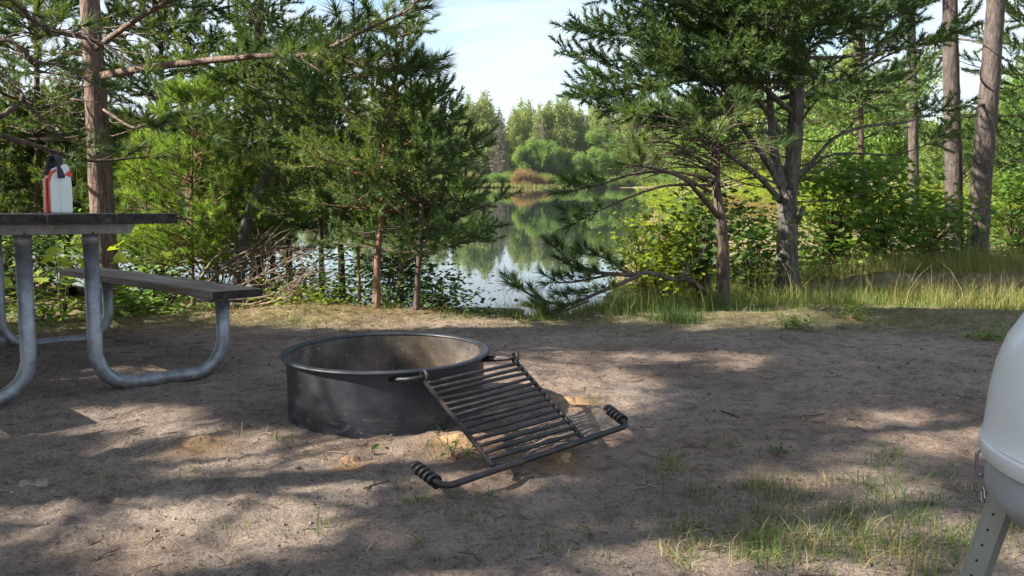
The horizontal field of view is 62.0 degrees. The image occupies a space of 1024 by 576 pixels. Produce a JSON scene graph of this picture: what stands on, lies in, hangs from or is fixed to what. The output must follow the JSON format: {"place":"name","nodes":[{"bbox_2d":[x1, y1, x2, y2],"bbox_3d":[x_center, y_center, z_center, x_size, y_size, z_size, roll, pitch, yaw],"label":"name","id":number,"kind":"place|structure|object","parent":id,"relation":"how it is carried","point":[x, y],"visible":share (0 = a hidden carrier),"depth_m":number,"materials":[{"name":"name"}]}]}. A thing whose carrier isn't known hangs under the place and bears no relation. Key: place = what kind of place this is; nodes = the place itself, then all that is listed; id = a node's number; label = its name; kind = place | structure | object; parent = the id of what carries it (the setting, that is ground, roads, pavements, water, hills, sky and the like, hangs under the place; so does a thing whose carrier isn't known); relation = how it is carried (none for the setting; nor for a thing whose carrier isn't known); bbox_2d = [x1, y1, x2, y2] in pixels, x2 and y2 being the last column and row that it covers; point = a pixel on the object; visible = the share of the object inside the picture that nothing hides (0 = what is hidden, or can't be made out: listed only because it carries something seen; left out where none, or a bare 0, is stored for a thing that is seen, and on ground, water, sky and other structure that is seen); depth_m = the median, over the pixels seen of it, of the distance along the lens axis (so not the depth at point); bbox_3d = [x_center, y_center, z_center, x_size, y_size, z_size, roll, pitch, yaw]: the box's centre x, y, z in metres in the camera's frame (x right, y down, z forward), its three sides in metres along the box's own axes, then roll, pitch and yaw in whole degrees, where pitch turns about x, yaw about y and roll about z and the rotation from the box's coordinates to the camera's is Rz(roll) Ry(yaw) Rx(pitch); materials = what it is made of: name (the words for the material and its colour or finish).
{"place":"outdoors","nodes":[
{"label":"outdoors","id":0,"kind":"place"},
{"bbox_2d":[0,188,659,315],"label":"lake water","id":1,"kind":"structure","parent":0,"point":[528,213],"depth_m":18.75,"materials":[{"name":"grey liquid"}]},
{"bbox_2d":[0,175,1023,575],"bbox_3d":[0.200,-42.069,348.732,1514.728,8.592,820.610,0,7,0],"label":"ground","id":2,"kind":"structure","parent":0,"point":[154,501],"depth_m":2.94,"materials":[{"name":"beige sand"}]},
{"bbox_2d":[2,212,78,304],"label":"leafy plant","id":3,"kind":"object","parent":2,"relation":"on","point":[10,273],"visible":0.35,"depth_m":7.43,"materials":[{"name":"green plant"}]},
{"bbox_2d":[0,81,85,269],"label":"jack pine","id":4,"kind":"object","parent":2,"relation":"on","point":[9,179],"visible":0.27,"depth_m":9.44,"materials":[{"name":"green plant"}]},
{"bbox_2d":[0,81,138,285],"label":"jack pine","id":5,"kind":"object","parent":2,"relation":"on","point":[75,203],"visible":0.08,"depth_m":9.81,"materials":[{"name":"green plant"}]},
{"bbox_2d":[6,269,144,328],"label":"leafy plant","id":6,"kind":"object","parent":2,"relation":"on","point":[49,315],"visible":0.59,"depth_m":6.04,"materials":[{"name":"green plant"}]},
{"bbox_2d":[0,0,170,276],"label":"jack pine","id":7,"kind":"object","parent":2,"relation":"on","point":[38,175],"visible":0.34,"depth_m":9.02,"materials":[{"name":"green plant"}]},
{"bbox_2d":[2,235,170,315],"bbox_3d":[-3.412,-0.157,6.601,1.570,0.747,1.912,0,7,0],"label":"leafy plant","id":8,"kind":"object","parent":2,"relation":"on","point":[120,257],"visible":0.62,"depth_m":6.46,"materials":[{"name":"green plant"}]},
{"bbox_2d":[0,0,176,180],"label":"red pine","id":9,"kind":"object","parent":2,"relation":"on","point":[73,159],"visible":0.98,"depth_m":6.29,"materials":[{"name":"green plant"}]},
{"bbox_2d":[34,281,143,295],"bbox_3d":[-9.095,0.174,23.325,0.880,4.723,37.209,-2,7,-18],"label":"fallen log","id":10,"kind":"object","parent":2,"relation":"on","point":[76,291],"visible":0.34,"depth_m":6.15,"materials":[{"name":"brown wood"}]},
{"bbox_2d":[32,208,149,291],"bbox_3d":[-4.203,-0.423,8.621,1.475,0.973,1.479,-6,9,-40],"label":"leafy shrub","id":11,"kind":"object","parent":2,"relation":"on","point":[80,235],"visible":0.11,"depth_m":8.47,"materials":[{"name":"green plant"}]},
{"bbox_2d":[39,255,214,319],"bbox_3d":[-2.952,-0.026,6.703,1.516,0.498,1.500,0,7,0],"label":"leafy plant","id":12,"kind":"object","parent":2,"relation":"on","point":[141,299],"visible":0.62,"depth_m":6.61,"materials":[{"name":"green plant"}]},
{"bbox_2d":[0,213,262,405],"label":"picnic table","id":13,"kind":"object","parent":2,"relation":"on","point":[22,228],"visible":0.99,"depth_m":3.66,"materials":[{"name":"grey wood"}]},
{"bbox_2d":[43,155,72,212],"bbox_3d":[-1.967,-0.450,3.687,0.106,0.251,0.094,-4,6,-38],"label":"jug","id":14,"kind":"object","parent":13,"relation":"on","point":[57,191],"visible":0.99,"depth_m":3.66,"materials":[{"name":"white plastic"}]},
{"bbox_2d":[66,125,213,295],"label":"white pine sapling","id":15,"kind":"object","parent":2,"relation":"on","point":[136,136],"visible":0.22,"depth_m":8.39,"materials":[{"name":"green plant"}]},
{"bbox_2d":[33,0,269,274],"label":"jack pine","id":16,"kind":"object","parent":2,"relation":"on","point":[116,128],"visible":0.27,"depth_m":9.07,"materials":[{"name":"green plant"}]},
{"bbox_2d":[108,249,238,310],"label":"leafy plant","id":17,"kind":"object","parent":2,"relation":"on","point":[156,296],"visible":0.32,"depth_m":7.37,"materials":[{"name":"green plant"}]},
{"bbox_2d":[114,70,281,305],"bbox_3d":[-3.068,-0.925,7.958,1.585,2.276,1.658,3,8,23],"label":"white pine sapling","id":18,"kind":"object","parent":2,"relation":"on","point":[180,92],"visible":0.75,"depth_m":7.77,"materials":[{"name":"green plant"}]},
{"bbox_2d":[181,435,219,446],"bbox_3d":[-1.100,0.542,2.998,0.139,0.039,0.184,6,9,40],"label":"ant mound","id":19,"kind":"object","parent":2,"relation":"on","point":[201,440],"visible":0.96,"depth_m":2.98,"materials":[{"name":"beige sand"}]},
{"bbox_2d":[148,228,265,301],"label":"leafy shrub","id":20,"kind":"object","parent":2,"relation":"on","point":[209,276],"visible":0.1,"depth_m":8.73,"materials":[{"name":"green plant"}]},
{"bbox_2d":[0,0,461,302],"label":"red pine","id":21,"kind":"object","parent":2,"relation":"on","point":[100,189],"visible":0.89,"depth_m":6.46,"materials":[{"name":"green plant"}]},
{"bbox_2d":[179,114,308,307],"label":"white pine sapling","id":22,"kind":"object","parent":2,"relation":"on","point":[249,174],"visible":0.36,"depth_m":8.08,"materials":[{"name":"green plant"}]},
{"bbox_2d":[143,0,382,302],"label":"jack pine","id":23,"kind":"object","parent":2,"relation":"on","point":[246,7],"visible":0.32,"depth_m":8.52,"materials":[{"name":"green plant"}]},
{"bbox_2d":[183,238,348,307],"bbox_3d":[-2.557,-0.131,8.615,1.340,0.720,1.443,4,8,32],"label":"leafy shrub","id":24,"kind":"object","parent":2,"relation":"on","point":[251,283],"visible":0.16,"depth_m":8.61,"materials":[{"name":"green plant"}]},
{"bbox_2d":[187,111,347,302],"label":"jack pine","id":25,"kind":"object","parent":2,"relation":"on","point":[299,227],"visible":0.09,"depth_m":9.24,"materials":[{"name":"green plant"}]},
{"bbox_2d":[185,12,363,301],"bbox_3d":[-2.279,-1.169,8.272,1.862,2.919,1.775,0,7,0],"label":"jack pine","id":26,"kind":"object","parent":2,"relation":"on","point":[244,163],"visible":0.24,"depth_m":7.99,"materials":[{"name":"green plant"}]},
{"bbox_2d":[239,245,316,286],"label":"dead branch","id":27,"kind":"object","parent":2,"relation":"on","point":[260,283],"visible":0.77,"depth_m":6.74,"materials":[{"name":"brown wood"}]},
{"bbox_2d":[238,236,335,285],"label":"dead branch","id":28,"kind":"object","parent":27,"relation":"on","point":[264,273],"visible":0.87,"depth_m":6.65,"materials":[{"name":"brown wood"}]},
{"bbox_2d":[229,261,336,304],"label":"dead branch","id":29,"kind":"object","parent":2,"relation":"on","point":[282,290],"visible":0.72,"depth_m":6.47,"materials":[{"name":"brown wood"}]},
{"bbox_2d":[230,252,337,305],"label":"dead branch","id":30,"kind":"object","parent":2,"relation":"on","point":[287,293],"visible":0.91,"depth_m":6.39,"materials":[{"name":"brown wood"}]},
{"bbox_2d":[202,0,382,309],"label":"jack pine","id":31,"kind":"object","parent":2,"relation":"on","point":[244,236],"visible":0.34,"depth_m":7.48,"materials":[{"name":"green plant"}]},
{"bbox_2d":[206,250,389,309],"bbox_3d":[-1.773,-0.055,7.410,1.544,0.677,1.510,0,7,0],"label":"leafy shrub","id":32,"kind":"object","parent":2,"relation":"on","point":[304,281],"visible":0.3,"depth_m":7.14,"materials":[{"name":"plant"}]},
{"bbox_2d":[196,232,289,279],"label":"dead branch","id":33,"kind":"object","parent":32,"relation":"on","point":[216,257],"visible":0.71,"depth_m":7.11,"materials":[{"name":"brown wood"}]},
{"bbox_2d":[204,238,321,274],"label":"dead branch","id":34,"kind":"object","parent":32,"relation":"on","point":[229,271],"visible":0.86,"depth_m":6.98,"materials":[{"name":"brown wood"}]},
{"bbox_2d":[208,223,303,281],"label":"dead branch","id":35,"kind":"object","parent":34,"relation":"on","point":[243,261],"visible":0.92,"depth_m":6.90,"materials":[{"name":"brown wood"}]},
{"bbox_2d":[211,227,325,281],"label":"dead branch","id":36,"kind":"object","parent":34,"relation":"on","point":[250,250],"visible":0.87,"depth_m":7.00,"materials":[{"name":"brown wood"}]},
{"bbox_2d":[241,274,367,306],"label":"leafy plant","id":37,"kind":"object","parent":2,"relation":"on","point":[313,296],"visible":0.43,"depth_m":6.63,"materials":[{"name":"green plant"}]},
{"bbox_2d":[231,35,392,296],"bbox_3d":[-1.708,-0.899,7.321,1.596,2.471,1.788,0,7,0],"label":"jack pine","id":38,"kind":"object","parent":2,"relation":"on","point":[283,149],"visible":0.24,"depth_m":7.12,"materials":[{"name":"green plant"}]},
{"bbox_2d":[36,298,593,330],"bbox_3d":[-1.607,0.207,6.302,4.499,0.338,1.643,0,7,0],"label":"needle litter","id":39,"kind":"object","parent":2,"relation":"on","point":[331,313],"visible":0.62,"depth_m":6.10,"materials":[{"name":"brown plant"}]},
{"bbox_2d":[239,68,414,304],"bbox_3d":[-1.465,-0.723,6.988,1.518,2.095,1.355,2,7,14],"label":"jack pine","id":40,"kind":"object","parent":2,"relation":"on","point":[322,125],"visible":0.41,"depth_m":6.75,"materials":[{"name":"green plant"}]},
{"bbox_2d":[291,126,459,306],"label":"jack pine","id":41,"kind":"object","parent":2,"relation":"on","point":[313,214],"visible":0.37,"depth_m":6.45,"materials":[{"name":"green plant"}]},
{"bbox_2d":[272,2,498,308],"bbox_3d":[-1.017,-0.915,6.103,1.495,2.251,1.523,3,8,22],"label":"jack pine","id":42,"kind":"object","parent":2,"relation":"on","point":[373,90],"visible":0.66,"depth_m":5.98,"materials":[{"name":"green plant"}]},
{"bbox_2d":[278,239,504,313],"bbox_3d":[-0.947,-0.028,6.852,1.785,0.683,1.702,0,7,0],"label":"leafy shrub","id":43,"kind":"object","parent":2,"relation":"on","point":[408,272],"visible":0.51,"depth_m":6.86,"materials":[{"name":"green plant"}]},
{"bbox_2d":[299,79,492,307],"bbox_3d":[-0.893,-0.658,6.457,1.376,1.905,1.384,-5,9,-35],"label":"jack pine","id":44,"kind":"object","parent":2,"relation":"on","point":[427,214],"visible":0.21,"depth_m":6.38,"materials":[{"name":"green plant"}]},
{"bbox_2d":[307,70,524,310],"bbox_3d":[-0.597,-0.682,6.066,1.638,1.783,1.632,-3,8,-21],"label":"jack pine","id":45,"kind":"object","parent":2,"relation":"on","point":[422,130],"visible":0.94,"depth_m":5.95,"materials":[{"name":"green plant"}]},
{"bbox_2d":[373,255,518,316],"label":"leafy shrub","id":46,"kind":"object","parent":2,"relation":"on","point":[440,300],"visible":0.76,"depth_m":6.46,"materials":[{"name":"green plant"}]},
{"bbox_2d":[280,332,628,488],"bbox_3d":[-0.344,0.423,3.245,1.339,0.323,0.966,7,10,44],"label":"fire ring","id":47,"kind":"object","parent":2,"relation":"on","point":[364,386],"visible":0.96,"depth_m":3.09,"materials":[{"name":"black metal"}]},
{"bbox_2d":[439,432,480,448],"bbox_3d":[-0.184,0.539,3.032,0.210,0.042,0.211,0,7,0],"label":"ant mound","id":48,"kind":"object","parent":2,"relation":"on","point":[453,437],"visible":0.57,"depth_m":3.01,"materials":[{"name":"beige sand"}]},
{"bbox_2d":[453,92,483,173],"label":"pine","id":49,"kind":"object","parent":2,"relation":"on","point":[470,112],"visible":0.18,"depth_m":236.58,"materials":[{"name":"green plant"}]},
{"bbox_2d":[468,98,496,173],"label":"pine","id":50,"kind":"object","parent":2,"relation":"on","point":[478,112],"visible":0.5,"depth_m":236.47,"materials":[{"name":"green plant"}]},
{"bbox_2d":[472,90,502,174],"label":"pine","id":51,"kind":"object","parent":2,"relation":"on","point":[489,118],"visible":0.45,"depth_m":236.60,"materials":[{"name":"green plant"}]},
{"bbox_2d":[487,124,510,173],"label":"dead spruce","id":52,"kind":"object","parent":2,"relation":"on","point":[502,155],"visible":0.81,"depth_m":234.51,"materials":[{"name":"grey plant"}]},
{"bbox_2d":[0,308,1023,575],"bbox_3d":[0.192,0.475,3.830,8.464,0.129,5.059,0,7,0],"label":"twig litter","id":53,"kind":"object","parent":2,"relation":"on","point":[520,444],"visible":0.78,"depth_m":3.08,"materials":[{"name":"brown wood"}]},
{"bbox_2d":[0,304,1023,575],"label":"pebbles","id":54,"kind":"object","parent":2,"relation":"on","point":[514,440],"visible":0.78,"depth_m":2.99,"materials":[{"name":"grey stone"}]},
{"bbox_2d":[501,108,528,174],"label":"pine","id":55,"kind":"object","parent":2,"relation":"on","point":[512,139],"visible":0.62,"depth_m":235.67,"materials":[{"name":"green plant"}]},
{"bbox_2d":[511,144,530,180],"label":"broadleaf","id":56,"kind":"object","parent":2,"relation":"on","point":[520,154],"visible":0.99,"depth_m":231.68,"materials":[{"name":"green plant"}]},
{"bbox_2d":[522,136,549,185],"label":"broadleaf","id":57,"kind":"object","parent":2,"relation":"on","point":[532,155],"visible":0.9,"depth_m":231.01,"materials":[{"name":"green plant"}]},
{"bbox_2d":[525,101,550,174],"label":"pine","id":58,"kind":"object","parent":2,"relation":"on","point":[536,116],"visible":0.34,"depth_m":235.79,"materials":[{"name":"green plant"}]},
{"bbox_2d":[535,139,557,171],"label":"broadleaf","id":59,"kind":"object","parent":2,"relation":"on","point":[545,159],"visible":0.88,"depth_m":231.07,"materials":[{"name":"green plant"}]},
{"bbox_2d":[546,144,567,175],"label":"broadleaf","id":60,"kind":"object","parent":2,"relation":"on","point":[557,156],"visible":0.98,"depth_m":231.58,"materials":[{"name":"green plant"}]},
{"bbox_2d":[547,97,571,175],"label":"pine","id":61,"kind":"object","parent":2,"relation":"on","point":[556,125],"visible":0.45,"depth_m":236.03,"materials":[{"name":"green plant"}]},
{"bbox_2d":[557,99,584,173],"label":"pine","id":62,"kind":"object","parent":2,"relation":"on","point":[567,109],"visible":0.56,"depth_m":236.27,"materials":[{"name":"green plant"}]},
{"bbox_2d":[573,104,592,173],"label":"pine","id":63,"kind":"object","parent":2,"relation":"on","point":[580,122],"visible":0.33,"depth_m":239.08,"materials":[{"name":"green plant"}]},
{"bbox_2d":[580,125,610,167],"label":"broadleaf","id":64,"kind":"object","parent":2,"relation":"on","point":[593,135],"visible":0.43,"depth_m":236.40,"materials":[{"name":"green plant"}]},
{"bbox_2d":[585,146,606,172],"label":"broadleaf","id":65,"kind":"object","parent":2,"relation":"on","point":[593,156],"visible":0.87,"depth_m":230.60,"materials":[{"name":"green plant"}]},
{"bbox_2d":[492,228,707,320],"bbox_3d":[1.186,-0.111,7.012,0.955,0.885,3.346,7,10,43],"label":"pine bough","id":66,"kind":"object","parent":2,"relation":"on","point":[575,266],"visible":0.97,"depth_m":6.30,"materials":[{"name":"green plant"}]},
{"bbox_2d":[616,120,640,174],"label":"pine","id":67,"kind":"object","parent":2,"relation":"on","point":[624,127],"visible":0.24,"depth_m":236.95,"materials":[{"name":"green plant"}]},
{"bbox_2d":[579,197,696,296],"bbox_3d":[1.508,-0.431,9.529,1.663,1.165,1.678,0,7,0],"label":"leafy shrub","id":68,"kind":"object","parent":2,"relation":"on","point":[629,220],"visible":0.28,"depth_m":9.57,"materials":[{"name":"green plant"}]},
{"bbox_2d":[635,180,690,216],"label":"meadow shrub","id":69,"kind":"object","parent":2,"relation":"on","point":[666,192],"visible":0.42,"depth_m":29.73,"materials":[{"name":"green plant"}]},
{"bbox_2d":[572,203,753,306],"bbox_3d":[1.414,-0.274,7.879,1.709,1.021,1.551,0,7,0],"label":"leafy shrub","id":70,"kind":"object","parent":2,"relation":"on","point":[656,253],"visible":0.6,"depth_m":7.77,"materials":[{"name":"green plant"}]},
{"bbox_2d":[541,84,799,306],"bbox_3d":[1.346,-0.689,6.654,2.412,1.859,1.161,-6,10,-42],"label":"red pine","id":71,"kind":"object","parent":2,"relation":"on","point":[716,210],"visible":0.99,"depth_m":6.62,"materials":[{"name":"green plant"}]},
{"bbox_2d":[657,123,694,193],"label":"young birch","id":72,"kind":"object","parent":2,"relation":"on","point":[676,165],"visible":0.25,"depth_m":44.34,"materials":[{"name":"green plant"}]},
{"bbox_2d":[643,301,719,326],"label":"weed clump","id":73,"kind":"object","parent":2,"relation":"on","point":[677,318],"visible":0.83,"depth_m":5.83,"materials":[{"name":"green plant"}]},
{"bbox_2d":[366,227,1023,323],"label":"tall grass","id":74,"kind":"structure","parent":2,"relation":"on","point":[999,260],"depth_m":7.40,"materials":[{"name":"green plant"}]},
{"bbox_2d":[627,173,793,305],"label":"maple sapling","id":75,"kind":"object","parent":2,"relation":"on","point":[704,231],"visible":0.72,"depth_m":7.61,"materials":[{"name":"green plant"}]},
{"bbox_2d":[686,93,749,175],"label":"young birch","id":76,"kind":"object","parent":2,"relation":"on","point":[733,152],"visible":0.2,"depth_m":33.30,"materials":[{"name":"green plant"}]},
{"bbox_2d":[723,157,773,204],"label":"meadow shrub","id":77,"kind":"object","parent":2,"relation":"on","point":[747,187],"visible":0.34,"depth_m":25.58,"materials":[{"name":"green plant"}]},
{"bbox_2d":[723,84,781,185],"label":"young pine","id":78,"kind":"object","parent":2,"relation":"on","point":[756,117],"visible":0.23,"depth_m":38.94,"materials":[{"name":"plant"}]},
{"bbox_2d":[674,202,833,292],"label":"maple sapling","id":79,"kind":"object","parent":2,"relation":"on","point":[760,234],"visible":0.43,"depth_m":8.52,"materials":[{"name":"green plant"}]},
{"bbox_2d":[546,0,984,301],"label":"jack pine","id":80,"kind":"object","parent":2,"relation":"on","point":[745,43],"visible":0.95,"depth_m":7.40,"materials":[{"name":"green plant"}]},
{"bbox_2d":[781,78,825,174],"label":"young pine","id":81,"kind":"object","parent":2,"relation":"on","point":[806,152],"visible":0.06,"depth_m":46.64,"materials":[{"name":"plant"}]},
{"bbox_2d":[619,189,1023,278],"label":"meadow grass","id":82,"kind":"structure","parent":2,"relation":"on","point":[629,267],"depth_m":16.84,"materials":[{"name":"green plant"}]},
{"bbox_2d":[802,69,857,165],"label":"young birch","id":83,"kind":"object","parent":2,"relation":"on","point":[823,134],"visible":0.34,"depth_m":29.45,"materials":[{"name":"green plant"}]},
{"bbox_2d":[741,147,937,277],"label":"maple sapling","id":84,"kind":"object","parent":2,"relation":"on","point":[829,229],"visible":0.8,"depth_m":8.93,"materials":[{"name":"green plant"}]},
{"bbox_2d":[824,302,874,319],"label":"weed","id":85,"kind":"object","parent":2,"relation":"on","point":[847,311],"visible":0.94,"depth_m":5.83,"materials":[{"name":"green plant"}]},
{"bbox_2d":[784,0,942,245],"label":"jack pine","id":86,"kind":"object","parent":2,"relation":"on","point":[831,115],"visible":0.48,"depth_m":12.05,"materials":[{"name":"green plant"}]},
{"bbox_2d":[830,79,923,196],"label":"young birch","id":87,"kind":"object","parent":2,"relation":"on","point":[900,144],"visible":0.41,"depth_m":21.33,"materials":[{"name":"green plant"}]},
{"bbox_2d":[760,141,998,267],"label":"maple sapling","id":88,"kind":"object","parent":2,"relation":"on","point":[908,239],"visible":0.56,"depth_m":9.30,"materials":[{"name":"green plant"}]},
{"bbox_2d":[865,60,942,176],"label":"young birch","id":89,"kind":"object","parent":2,"relation":"on","point":[921,128],"visible":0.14,"depth_m":26.33,"materials":[{"name":"green plant"}]},
{"bbox_2d":[858,0,973,235],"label":"red pine","id":90,"kind":"object","parent":2,"relation":"on","point":[913,137],"visible":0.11,"depth_m":13.75,"materials":[{"name":"grey plant"}]},
{"bbox_2d":[861,177,1021,260],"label":"maple sapling","id":91,"kind":"object","parent":2,"relation":"on","point":[945,233],"visible":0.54,"depth_m":9.83,"materials":[{"name":"green plant"}]},
{"bbox_2d":[899,110,1007,189],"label":"jack pine","id":92,"kind":"object","parent":2,"relation":"on","point":[968,160],"visible":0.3,"depth_m":15.77,"materials":[{"name":"green plant"}]},
{"bbox_2d":[942,0,997,251],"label":"red pine","id":93,"kind":"object","parent":2,"relation":"on","point":[951,71],"visible":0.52,"depth_m":10.54,"materials":[{"name":"grey plant"}]},
{"bbox_2d":[929,0,1023,176],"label":"jack pine","id":94,"kind":"object","parent":2,"relation":"on","point":[1013,14],"visible":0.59,"depth_m":11.61,"materials":[{"name":"green plant"}]},
{"bbox_2d":[943,319,1012,341],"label":"weed","id":95,"kind":"object","parent":2,"relation":"on","point":[989,336],"visible":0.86,"depth_m":5.01,"materials":[{"name":"green plant"}]},
{"bbox_2d":[938,166,1023,254],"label":"maple sapling","id":96,"kind":"object","parent":2,"relation":"on","point":[1004,195],"visible":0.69,"depth_m":11.39,"materials":[{"name":"green plant"}]},
{"bbox_2d":[963,0,1005,255],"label":"red pine","id":97,"kind":"object","parent":2,"relation":"on","point":[983,157],"visible":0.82,"depth_m":10.25,"materials":[{"name":"grey plant"}]},
{"bbox_2d":[959,312,1023,575],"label":"domed grill","id":98,"kind":"object","parent":2,"relation":"on","point":[1000,447],"visible":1,"depth_m":1.28,"materials":[{"name":"white paint"}]},
{"bbox_2d":[994,99,1023,194],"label":"young birch","id":99,"kind":"object","parent":2,"relation":"on","point":[1019,155],"visible":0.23,"depth_m":14.99,"materials":[{"name":"green plant"}]},
{"bbox_2d":[0,0,1023,171],"label":"sky","id":100,"kind":"structure","parent":0,"point":[504,49],"materials":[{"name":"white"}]},
{"bbox_2d":[5,293,1023,345],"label":"short grass","id":101,"kind":"structure","parent":0,"point":[766,308],"depth_m":6.06,"materials":[{"name":"green plant"}]},
{"bbox_2d":[57,358,1023,575],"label":"sand grass","id":102,"kind":"structure","parent":0,"point":[757,558],"depth_m":2.25,"materials":[{"name":"green plant"}]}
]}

